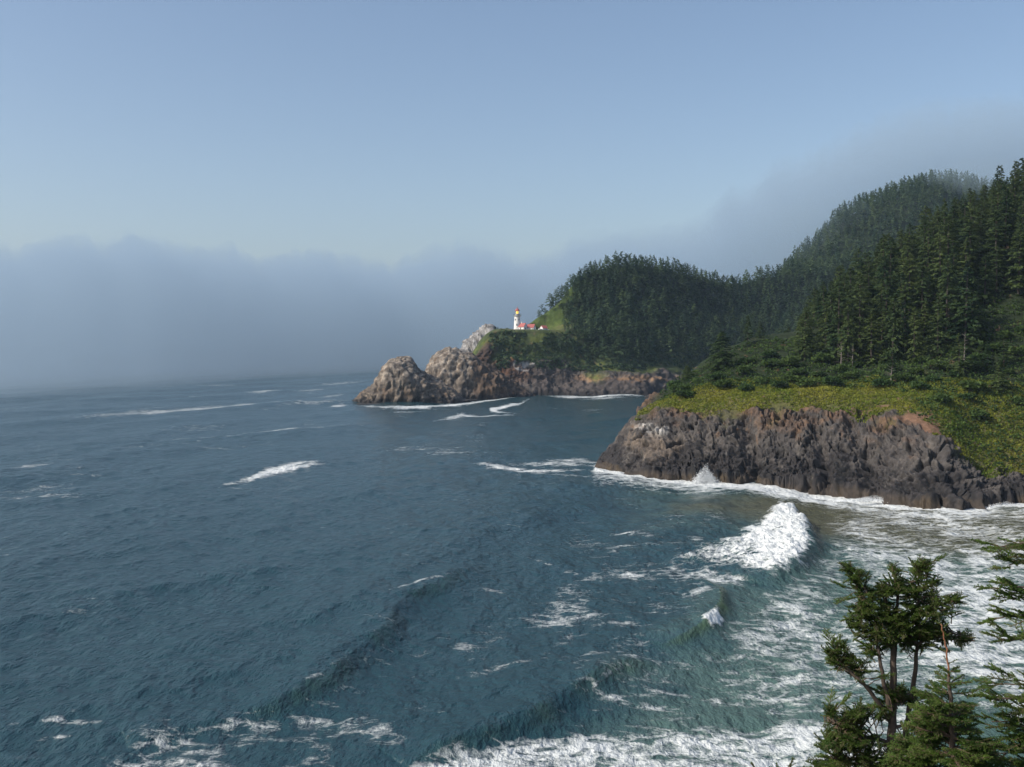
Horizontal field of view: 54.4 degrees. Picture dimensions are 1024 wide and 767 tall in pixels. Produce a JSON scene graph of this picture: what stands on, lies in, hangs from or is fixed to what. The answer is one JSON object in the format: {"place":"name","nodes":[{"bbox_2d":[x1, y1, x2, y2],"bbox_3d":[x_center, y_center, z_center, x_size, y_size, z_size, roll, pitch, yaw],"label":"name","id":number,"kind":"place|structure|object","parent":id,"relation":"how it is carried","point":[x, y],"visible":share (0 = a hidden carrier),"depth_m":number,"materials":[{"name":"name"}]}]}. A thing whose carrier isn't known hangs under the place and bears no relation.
{"place":"outdoors","nodes":[
{"label":"outdoors","id":0,"kind":"place"},
{"bbox_2d":[0,344,1023,766],"bbox_3d":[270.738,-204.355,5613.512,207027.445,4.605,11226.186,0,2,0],"label":"sea","id":1,"kind":"structure","parent":0,"point":[252,556],"depth_m":165.45,"materials":[{"name":"liquid"}]},
{"bbox_2d":[352,356,470,403],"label":"sea stack","id":2,"kind":"object","parent":1,"relation":"in","point":[402,379],"visible":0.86,"depth_m":641.33,"materials":[{"name":"stone"}]},
{"bbox_2d":[425,346,535,399],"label":"sea stack","id":3,"kind":"object","parent":1,"relation":"in","point":[468,375],"visible":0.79,"depth_m":686.96,"materials":[{"name":"stone"}]},
{"bbox_2d":[690,465,721,483],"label":"spray","id":4,"kind":"object","parent":1,"relation":"on","point":[709,479],"visible":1,"depth_m":277.62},
{"bbox_2d":[827,496,887,502],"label":"spray","id":5,"kind":"object","parent":1,"relation":"on","point":[865,499],"visible":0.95,"depth_m":247.34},
{"bbox_2d":[0,0,1023,343],"label":"sky","id":6,"kind":"structure","parent":0,"point":[172,171],"materials":[{"name":"blue"}]},
{"bbox_2d":[472,261,874,395],"bbox_3d":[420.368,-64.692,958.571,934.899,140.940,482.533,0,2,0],"label":"hill","id":7,"kind":"structure","parent":0,"point":[602,381],"depth_m":758.08,"materials":[{"name":"plant"}]},
{"bbox_2d":[459,324,495,352],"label":"rock pinnacle","id":8,"kind":"object","parent":7,"relation":"on","point":[470,343],"visible":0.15,"depth_m":819.97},
{"bbox_2d":[514,307,527,328],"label":"lighthouse","id":9,"kind":"object","parent":7,"relation":"on","point":[518,324],"visible":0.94,"depth_m":765.36,"materials":[{"name":"white paint"}]},
{"bbox_2d":[488,265,748,371],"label":"undergrowth","id":10,"kind":"object","parent":7,"relation":"on","point":[587,367],"visible":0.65,"depth_m":797.09,"materials":[{"name":"plant"}]},
{"bbox_2d":[577,245,901,360],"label":"forest","id":11,"kind":"object","parent":7,"relation":"on","point":[809,269],"visible":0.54,"depth_m":853.36,"materials":[{"name":"plant"}]},
{"bbox_2d":[594,207,1023,509],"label":"headland","id":12,"kind":"structure","parent":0,"point":[894,457],"depth_m":278.48,"materials":[{"name":"stone"}]},
{"bbox_2d":[668,383,691,390],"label":"bush","id":13,"kind":"object","parent":12,"relation":"on","point":[676,386],"visible":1,"depth_m":323.47,"materials":[{"name":"green plant"}]},
{"bbox_2d":[705,331,735,371],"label":"spruce tree","id":14,"kind":"object","parent":12,"relation":"on","point":[716,361],"visible":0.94,"depth_m":334.99,"materials":[{"name":"green plant"}]},
{"bbox_2d":[742,316,753,345],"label":"spruce tree","id":15,"kind":"object","parent":12,"relation":"on","point":[749,325],"visible":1,"depth_m":351.33,"materials":[{"name":"green plant"}]},
{"bbox_2d":[761,358,781,366],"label":"bush","id":16,"kind":"object","parent":12,"relation":"on","point":[770,362],"visible":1,"depth_m":326.19,"materials":[{"name":"green plant"}]},
{"bbox_2d":[778,355,800,366],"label":"bush","id":17,"kind":"object","parent":12,"relation":"on","point":[790,360],"visible":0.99,"depth_m":324.33,"materials":[{"name":"green plant"}]},
{"bbox_2d":[792,313,813,352],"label":"spruce tree","id":18,"kind":"object","parent":12,"relation":"on","point":[797,329],"visible":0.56,"depth_m":337.22,"materials":[{"name":"green plant"}]},
{"bbox_2d":[793,306,814,360],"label":"spruce tree","id":19,"kind":"object","parent":12,"relation":"on","point":[801,347],"visible":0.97,"depth_m":330.02,"materials":[{"name":"green plant"}]},
{"bbox_2d":[795,377,821,386],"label":"bush","id":20,"kind":"object","parent":12,"relation":"on","point":[806,381],"visible":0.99,"depth_m":302.49,"materials":[{"name":"green plant"}]},
{"bbox_2d":[806,288,820,327],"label":"spruce tree","id":21,"kind":"object","parent":12,"relation":"on","point":[812,307],"visible":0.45,"depth_m":375.65,"materials":[{"name":"green plant"}]},
{"bbox_2d":[811,281,831,332],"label":"spruce tree","id":22,"kind":"object","parent":12,"relation":"on","point":[823,298],"visible":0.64,"depth_m":355.35,"materials":[{"name":"green plant"}]},
{"bbox_2d":[811,352,834,362],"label":"bush","id":23,"kind":"object","parent":12,"relation":"on","point":[821,356],"visible":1,"depth_m":324.96,"materials":[{"name":"green plant"}]},
{"bbox_2d":[810,302,836,352],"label":"spruce tree","id":24,"kind":"object","parent":12,"relation":"on","point":[820,339],"visible":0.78,"depth_m":337.24,"materials":[{"name":"green plant"}]},
{"bbox_2d":[819,281,836,327],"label":"spruce tree","id":25,"kind":"object","parent":12,"relation":"on","point":[831,297],"visible":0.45,"depth_m":360.68,"materials":[{"name":"green plant"}]},
{"bbox_2d":[634,374,1023,478],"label":"grass","id":26,"kind":"structure","parent":12,"relation":"on","point":[788,391],"depth_m":286.78,"materials":[{"name":"green plant"}]},
{"bbox_2d":[821,376,843,385],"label":"bush","id":27,"kind":"object","parent":12,"relation":"on","point":[834,380],"visible":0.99,"depth_m":301.26,"materials":[{"name":"green plant"}]},
{"bbox_2d":[817,275,856,361],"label":"spruce tree","id":28,"kind":"object","parent":12,"relation":"on","point":[835,330],"visible":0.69,"depth_m":329.15,"materials":[{"name":"green plant"}]},
{"bbox_2d":[659,242,1023,467],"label":"shrubbery","id":29,"kind":"object","parent":12,"relation":"on","point":[880,373],"visible":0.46,"depth_m":312.27,"materials":[{"name":"green plant"}]},
{"bbox_2d":[835,300,859,366],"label":"spruce tree","id":30,"kind":"object","parent":12,"relation":"on","point":[848,357],"visible":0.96,"depth_m":322.22,"materials":[{"name":"green plant"}]},
{"bbox_2d":[841,267,857,322],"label":"spruce tree","id":31,"kind":"object","parent":12,"relation":"on","point":[850,280],"visible":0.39,"depth_m":358.96,"materials":[{"name":"green plant"}]},
{"bbox_2d":[846,272,873,356],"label":"spruce tree","id":32,"kind":"object","parent":12,"relation":"on","point":[859,342],"visible":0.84,"depth_m":330.71,"materials":[{"name":"green plant"}]},
{"bbox_2d":[848,248,872,302],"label":"spruce tree","id":33,"kind":"object","parent":12,"relation":"on","point":[856,255],"visible":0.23,"depth_m":381.69,"materials":[{"name":"green plant"}]},
{"bbox_2d":[844,270,877,339],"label":"spruce tree","id":34,"kind":"object","parent":12,"relation":"on","point":[854,290],"visible":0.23,"depth_m":343.95,"materials":[{"name":"green plant"}]},
{"bbox_2d":[849,280,875,346],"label":"spruce tree","id":35,"kind":"object","parent":12,"relation":"on","point":[865,315],"visible":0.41,"depth_m":337.12,"materials":[{"name":"green plant"}]},
{"bbox_2d":[858,256,877,312],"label":"spruce tree","id":36,"kind":"object","parent":12,"relation":"on","point":[869,276],"visible":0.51,"depth_m":365.61,"materials":[{"name":"green plant"}]},
{"bbox_2d":[856,311,882,365],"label":"spruce tree","id":37,"kind":"object","parent":12,"relation":"on","point":[870,340],"visible":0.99,"depth_m":321.99,"materials":[{"name":"green plant"}]},
{"bbox_2d":[866,311,890,357],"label":"spruce tree","id":38,"kind":"object","parent":12,"relation":"on","point":[882,330],"visible":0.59,"depth_m":326.20,"materials":[{"name":"green plant"}]},
{"bbox_2d":[867,284,894,338],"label":"spruce tree","id":39,"kind":"object","parent":12,"relation":"on","point":[877,302],"visible":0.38,"depth_m":340.49,"materials":[{"name":"green plant"}]},
{"bbox_2d":[870,234,895,297],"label":"spruce tree","id":40,"kind":"object","parent":12,"relation":"on","point":[883,244],"visible":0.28,"depth_m":369.02,"materials":[{"name":"green plant"}]},
{"bbox_2d":[871,378,894,385],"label":"bush","id":41,"kind":"object","parent":12,"relation":"on","point":[878,381],"visible":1,"depth_m":295.58,"materials":[{"name":"green plant"}]},
{"bbox_2d":[866,239,901,304],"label":"spruce tree","id":42,"kind":"object","parent":12,"relation":"on","point":[890,256],"visible":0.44,"depth_m":361.03,"materials":[{"name":"green plant"}]},
{"bbox_2d":[873,255,896,328],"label":"spruce tree","id":43,"kind":"object","parent":12,"relation":"on","point":[884,269],"visible":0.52,"depth_m":346.71,"materials":[{"name":"green plant"}]},
{"bbox_2d":[875,280,894,346],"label":"spruce tree","id":44,"kind":"object","parent":12,"relation":"on","point":[885,298],"visible":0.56,"depth_m":331.75,"materials":[{"name":"green plant"}]},
{"bbox_2d":[881,350,902,377],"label":"spruce tree","id":45,"kind":"object","parent":12,"relation":"on","point":[892,364],"visible":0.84,"depth_m":301.77,"materials":[{"name":"green plant"}]},
{"bbox_2d":[877,297,912,362],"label":"spruce tree","id":46,"kind":"object","parent":12,"relation":"on","point":[894,341],"visible":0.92,"depth_m":317.49,"materials":[{"name":"green plant"}]},
{"bbox_2d":[887,272,916,342],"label":"spruce tree","id":47,"kind":"object","parent":12,"relation":"on","point":[902,278],"visible":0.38,"depth_m":334.31,"materials":[{"name":"green plant"}]},
{"bbox_2d":[888,279,917,349],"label":"spruce tree","id":48,"kind":"object","parent":12,"relation":"on","point":[901,298],"visible":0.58,"depth_m":327.52,"materials":[{"name":"green plant"}]},
{"bbox_2d":[888,254,917,320],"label":"spruce tree","id":49,"kind":"object","parent":12,"relation":"on","point":[902,260],"visible":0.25,"depth_m":348.08,"materials":[{"name":"green plant"}]},
{"bbox_2d":[890,372,916,381],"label":"bush","id":50,"kind":"object","parent":12,"relation":"on","point":[904,376],"visible":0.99,"depth_m":295.27,"materials":[{"name":"green plant"}]},
{"bbox_2d":[899,304,911,359],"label":"spruce tree","id":51,"kind":"object","parent":12,"relation":"on","point":[906,329],"visible":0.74,"depth_m":321.27,"materials":[{"name":"green plant"}]},
{"bbox_2d":[896,233,919,281],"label":"spruce tree","id":52,"kind":"object","parent":12,"relation":"on","point":[906,249],"visible":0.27,"depth_m":365.20,"materials":[{"name":"green plant"}]},
{"bbox_2d":[896,223,923,277],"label":"spruce tree","id":53,"kind":"object","parent":12,"relation":"on","point":[909,229],"visible":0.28,"depth_m":375.39,"materials":[{"name":"green plant"}]},
{"bbox_2d":[887,253,935,327],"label":"spruce tree","id":54,"kind":"object","parent":12,"relation":"on","point":[910,273],"visible":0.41,"depth_m":340.23,"materials":[{"name":"green plant"}]},
{"bbox_2d":[901,306,927,362],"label":"spruce tree","id":55,"kind":"object","parent":12,"relation":"on","point":[916,343],"visible":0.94,"depth_m":314.94,"materials":[{"name":"green plant"}]},
{"bbox_2d":[908,380,928,388],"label":"bush","id":56,"kind":"object","parent":12,"relation":"on","point":[917,384],"visible":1,"depth_m":286.26,"materials":[{"name":"green plant"}]},
{"bbox_2d":[900,262,939,333],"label":"spruce tree","id":57,"kind":"object","parent":12,"relation":"on","point":[921,300],"visible":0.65,"depth_m":334.72,"materials":[{"name":"green plant"}]},
{"bbox_2d":[912,205,931,255],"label":"spruce tree","id":58,"kind":"object","parent":12,"relation":"on","point":[926,208],"visible":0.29,"depth_m":408.67,"materials":[{"name":"green plant"}]},
{"bbox_2d":[912,301,932,349],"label":"spruce tree","id":59,"kind":"object","parent":12,"relation":"on","point":[923,326],"visible":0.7,"depth_m":322.79,"materials":[{"name":"green plant"}]},
{"bbox_2d":[916,214,932,273],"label":"spruce tree","id":60,"kind":"object","parent":12,"relation":"on","point":[922,232],"visible":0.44,"depth_m":371.11,"materials":[{"name":"green plant"}]},
{"bbox_2d":[910,222,941,294],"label":"spruce tree","id":61,"kind":"object","parent":12,"relation":"on","point":[928,257],"visible":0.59,"depth_m":358.85,"materials":[{"name":"green plant"}]},
{"bbox_2d":[918,267,938,316],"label":"spruce tree","id":62,"kind":"object","parent":12,"relation":"on","point":[932,286],"visible":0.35,"depth_m":343.61,"materials":[{"name":"green plant"}]},
{"bbox_2d":[917,218,945,272],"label":"spruce tree","id":63,"kind":"object","parent":12,"relation":"on","point":[934,230],"visible":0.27,"depth_m":375.10,"materials":[{"name":"green plant"}]},
{"bbox_2d":[919,297,954,357],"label":"spruce tree","id":64,"kind":"object","parent":12,"relation":"on","point":[933,343],"visible":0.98,"depth_m":315.34,"materials":[{"name":"green plant"}]},
{"bbox_2d":[924,359,950,369],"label":"bush","id":65,"kind":"object","parent":12,"relation":"on","point":[942,364],"visible":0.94,"depth_m":302.69,"materials":[{"name":"green plant"}]},
{"bbox_2d":[926,230,950,305],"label":"spruce tree","id":66,"kind":"object","parent":12,"relation":"on","point":[940,265],"visible":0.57,"depth_m":349.67,"materials":[{"name":"green plant"}]},
{"bbox_2d":[930,392,953,403],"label":"bush","id":67,"kind":"object","parent":12,"relation":"on","point":[942,397],"visible":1,"depth_m":276.44,"materials":[{"name":"green plant"}]},
{"bbox_2d":[924,204,964,278],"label":"spruce tree","id":68,"kind":"object","parent":12,"relation":"on","point":[942,223],"visible":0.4,"depth_m":364.64,"materials":[{"name":"green plant"}]},
{"bbox_2d":[931,255,961,343],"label":"spruce tree","id":69,"kind":"object","parent":12,"relation":"on","point":[943,285],"visible":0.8,"depth_m":324.38,"materials":[{"name":"green plant"}]},
{"bbox_2d":[931,215,964,289],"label":"spruce tree","id":70,"kind":"object","parent":12,"relation":"on","point":[951,232],"visible":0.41,"depth_m":355.88,"materials":[{"name":"green plant"}]},
{"bbox_2d":[933,263,963,334],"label":"spruce tree","id":71,"kind":"object","parent":12,"relation":"on","point":[945,290],"visible":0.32,"depth_m":329.70,"materials":[{"name":"green plant"}]},
{"bbox_2d":[934,207,962,247],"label":"spruce tree","id":72,"kind":"object","parent":12,"relation":"on","point":[953,212],"visible":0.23,"depth_m":387.02,"materials":[{"name":"green plant"}]},
{"bbox_2d":[934,248,975,313],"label":"spruce tree","id":73,"kind":"object","parent":12,"relation":"on","point":[954,250],"visible":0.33,"depth_m":338.81,"materials":[{"name":"green plant"}]},
{"bbox_2d":[945,333,972,376],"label":"spruce tree","id":74,"kind":"object","parent":12,"relation":"on","point":[957,363],"visible":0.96,"depth_m":295.37,"materials":[{"name":"green plant"}]},
{"bbox_2d":[955,199,974,255],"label":"spruce tree","id":75,"kind":"object","parent":12,"relation":"on","point":[964,205],"visible":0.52,"depth_m":376.77,"materials":[{"name":"green plant"}]},
{"bbox_2d":[954,238,978,295],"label":"spruce tree","id":76,"kind":"object","parent":12,"relation":"on","point":[966,253],"visible":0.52,"depth_m":348.55,"materials":[{"name":"green plant"}]},
{"bbox_2d":[940,267,996,349],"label":"spruce tree","id":77,"kind":"object","parent":12,"relation":"on","point":[965,330],"visible":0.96,"depth_m":317.49,"materials":[{"name":"green plant"}]},
{"bbox_2d":[957,221,986,281],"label":"spruce tree","id":78,"kind":"object","parent":12,"relation":"on","point":[973,244],"visible":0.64,"depth_m":356.06,"materials":[{"name":"green plant"}]},
{"bbox_2d":[956,203,990,268],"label":"spruce tree","id":79,"kind":"object","parent":12,"relation":"on","point":[976,224],"visible":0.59,"depth_m":364.06,"materials":[{"name":"green plant"}]},
{"bbox_2d":[956,279,990,336],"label":"spruce tree","id":80,"kind":"object","parent":12,"relation":"on","point":[975,315],"visible":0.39,"depth_m":325.70,"materials":[{"name":"green plant"}]},
{"bbox_2d":[959,379,988,390],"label":"bush","id":81,"kind":"object","parent":12,"relation":"on","point":[969,383],"visible":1,"depth_m":286.32,"materials":[{"name":"green plant"}]},
{"bbox_2d":[968,410,989,419],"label":"bush","id":82,"kind":"object","parent":12,"relation":"on","point":[978,413],"visible":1,"depth_m":272.86,"materials":[{"name":"green plant"}]},
{"bbox_2d":[967,352,990,360],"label":"bush","id":83,"kind":"object","parent":12,"relation":"on","point":[976,356],"visible":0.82,"depth_m":305.38,"materials":[{"name":"green plant"}]},
{"bbox_2d":[971,198,989,242],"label":"spruce tree","id":84,"kind":"object","parent":12,"relation":"on","point":[977,214],"visible":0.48,"depth_m":380.51,"materials":[{"name":"green plant"}]},
{"bbox_2d":[974,213,987,255],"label":"spruce tree","id":85,"kind":"object","parent":12,"relation":"on","point":[981,219],"visible":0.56,"depth_m":369.81,"materials":[{"name":"green plant"}]},
{"bbox_2d":[980,343,995,371],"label":"spruce tree","id":86,"kind":"object","parent":12,"relation":"on","point":[987,364],"visible":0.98,"depth_m":299.77,"materials":[{"name":"green plant"}]},
{"bbox_2d":[977,210,1013,279],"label":"spruce tree","id":87,"kind":"object","parent":12,"relation":"on","point":[992,232],"visible":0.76,"depth_m":353.03,"materials":[{"name":"green plant"}]},
{"bbox_2d":[982,214,1009,263],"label":"spruce tree","id":88,"kind":"object","parent":12,"relation":"on","point":[1003,235],"visible":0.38,"depth_m":362.43,"materials":[{"name":"green plant"}]},
{"bbox_2d":[982,244,1010,293],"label":"spruce tree","id":89,"kind":"object","parent":12,"relation":"on","point":[995,269],"visible":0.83,"depth_m":347.57,"materials":[{"name":"green plant"}]},
{"bbox_2d":[983,181,1009,237],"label":"spruce tree","id":90,"kind":"object","parent":12,"relation":"on","point":[1000,193],"visible":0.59,"depth_m":376.60,"materials":[{"name":"green plant"}]},
{"bbox_2d":[984,364,1012,392],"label":"spruce tree","id":91,"kind":"object","parent":12,"relation":"on","point":[999,379],"visible":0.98,"depth_m":287.57,"materials":[{"name":"green plant"}]},
{"bbox_2d":[998,334,1011,365],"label":"spruce tree","id":92,"kind":"object","parent":12,"relation":"on","point":[1004,351],"visible":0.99,"depth_m":303.04,"materials":[{"name":"green plant"}]},
{"bbox_2d":[995,191,1017,246],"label":"spruce tree","id":93,"kind":"object","parent":12,"relation":"on","point":[1009,224],"visible":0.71,"depth_m":368.07,"materials":[{"name":"green plant"}]},
{"bbox_2d":[998,177,1015,223],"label":"spruce tree","id":94,"kind":"object","parent":12,"relation":"on","point":[1007,189],"visible":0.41,"depth_m":380.84,"materials":[{"name":"green plant"}]},
{"bbox_2d":[999,172,1018,218],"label":"spruce tree","id":95,"kind":"object","parent":12,"relation":"on","point":[1012,181],"visible":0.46,"depth_m":386.56,"materials":[{"name":"green plant"}]},
{"bbox_2d":[1000,224,1023,293],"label":"spruce tree","id":96,"kind":"object","parent":12,"relation":"on","point":[1017,285],"visible":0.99,"depth_m":343.51,"materials":[{"name":"green plant"}]},
{"bbox_2d":[1007,345,1023,356],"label":"bush","id":97,"kind":"object","parent":12,"relation":"on","point":[1016,350],"visible":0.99,"depth_m":306.82,"materials":[{"name":"green plant"}]},
{"bbox_2d":[1008,214,1023,277],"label":"spruce tree","id":98,"kind":"object","parent":12,"relation":"on","point":[1020,222],"visible":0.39,"depth_m":350.98,"materials":[{"name":"green plant"}]},
{"bbox_2d":[1009,176,1023,239],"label":"spruce tree","id":99,"kind":"object","parent":12,"relation":"on","point":[1021,199],"visible":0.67,"depth_m":368.96,"materials":[{"name":"green plant"}]},
{"bbox_2d":[1009,161,1023,207],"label":"spruce tree","id":100,"kind":"object","parent":12,"relation":"on","point":[1016,179],"visible":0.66,"depth_m":395.03,"materials":[{"name":"green plant"}]},
{"bbox_2d":[790,186,979,274],"bbox_3d":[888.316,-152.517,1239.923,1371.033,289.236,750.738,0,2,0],"label":"mountain","id":101,"kind":"structure","parent":0,"point":[867,236],"depth_m":1087.72,"materials":[{"name":"plant"}]},
{"bbox_2d":[778,168,1011,275],"bbox_3d":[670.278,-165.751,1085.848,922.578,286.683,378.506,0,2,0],"label":"forest","id":102,"kind":"object","parent":101,"relation":"on","point":[950,184],"visible":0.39,"depth_m":1108.64,"materials":[{"name":"plant"}]},
{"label":"hillside","id":103,"kind":"structure","parent":0,"visible":0},
{"bbox_2d":[805,553,975,766],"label":"spruce tree","id":104,"kind":"object","parent":103,"relation":"on","point":[846,732],"visible":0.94,"depth_m":17.11,"materials":[{"name":"green plant"}]},
{"bbox_2d":[877,605,1014,766],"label":"spruce tree","id":105,"kind":"object","parent":103,"relation":"on","point":[934,719],"visible":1,"depth_m":12.67,"materials":[{"name":"green plant"}]},
{"bbox_2d":[967,537,1023,766],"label":"spruce tree","id":106,"kind":"object","parent":103,"relation":"on","point":[1012,724],"visible":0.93,"depth_m":13.62,"materials":[{"name":"green plant"}]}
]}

